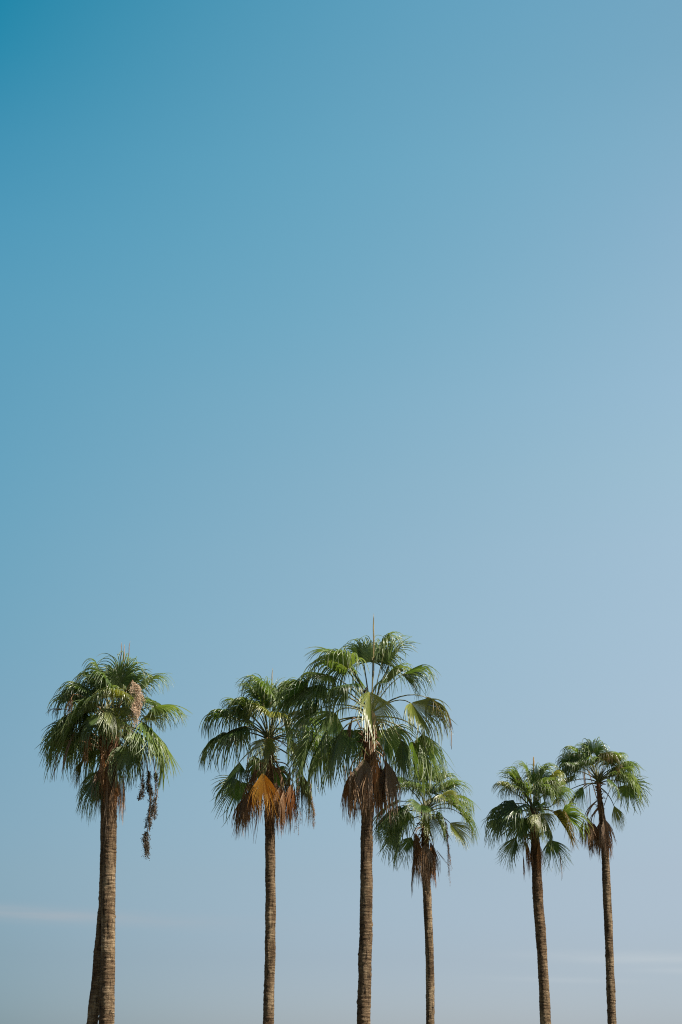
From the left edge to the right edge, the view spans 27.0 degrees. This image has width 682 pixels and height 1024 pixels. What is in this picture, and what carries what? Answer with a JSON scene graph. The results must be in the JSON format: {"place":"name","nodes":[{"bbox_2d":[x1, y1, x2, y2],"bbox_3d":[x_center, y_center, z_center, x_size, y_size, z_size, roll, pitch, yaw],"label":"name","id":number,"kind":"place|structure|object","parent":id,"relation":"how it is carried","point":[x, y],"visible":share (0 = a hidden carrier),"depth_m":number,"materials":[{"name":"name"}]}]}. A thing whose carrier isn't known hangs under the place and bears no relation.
{"place":"outdoors","nodes":[
{"label":"outdoors","id":0,"kind":"place"},
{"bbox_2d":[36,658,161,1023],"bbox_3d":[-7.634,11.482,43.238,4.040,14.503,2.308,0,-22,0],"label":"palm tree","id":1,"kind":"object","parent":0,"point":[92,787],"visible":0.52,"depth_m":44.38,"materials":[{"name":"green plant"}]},
{"bbox_2d":[0,0,681,1023],"label":"sky","id":2,"kind":"structure","parent":0,"point":[319,319],"materials":[{"name":"blue"}]},
{"label":"ground","id":3,"kind":"structure","parent":0,"visible":0},
{"bbox_2d":[40,643,192,1023],"bbox_3d":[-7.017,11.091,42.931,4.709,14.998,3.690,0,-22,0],"label":"palm tree","id":4,"kind":"object","parent":3,"relation":"on","point":[109,722],"visible":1,"depth_m":43.94,"materials":[{"name":"green plant"}]},
{"bbox_2d":[198,668,329,1023],"bbox_3d":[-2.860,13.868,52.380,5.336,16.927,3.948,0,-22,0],"label":"palm tree","id":5,"kind":"object","parent":3,"relation":"on","point":[268,784],"visible":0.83,"depth_m":53.80,"materials":[{"name":"green plant"}]},
{"bbox_2d":[263,616,455,1023],"bbox_3d":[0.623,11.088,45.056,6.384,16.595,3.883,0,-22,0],"label":"palm tree","id":6,"kind":"object","parent":3,"relation":"on","point":[367,778],"visible":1,"depth_m":46.28,"materials":[{"name":"green plant"}]},
{"bbox_2d":[373,759,479,1023],"bbox_3d":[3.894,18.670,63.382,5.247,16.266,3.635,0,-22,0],"label":"palm tree","id":7,"kind":"object","parent":3,"relation":"on","point":[424,860],"visible":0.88,"depth_m":64.79,"materials":[{"name":"green plant"}]},
{"bbox_2d":[480,757,593,1023],"bbox_3d":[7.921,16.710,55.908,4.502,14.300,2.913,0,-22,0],"label":"palm tree","id":8,"kind":"object","parent":3,"relation":"on","point":[533,821],"visible":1,"depth_m":57.10,"materials":[{"name":"green plant"}]},
{"bbox_2d":[555,737,651,1023],"bbox_3d":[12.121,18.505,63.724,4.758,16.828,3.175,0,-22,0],"label":"palm tree","id":9,"kind":"object","parent":3,"relation":"on","point":[574,763],"visible":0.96,"depth_m":65.52,"materials":[{"name":"green plant"}]}
]}

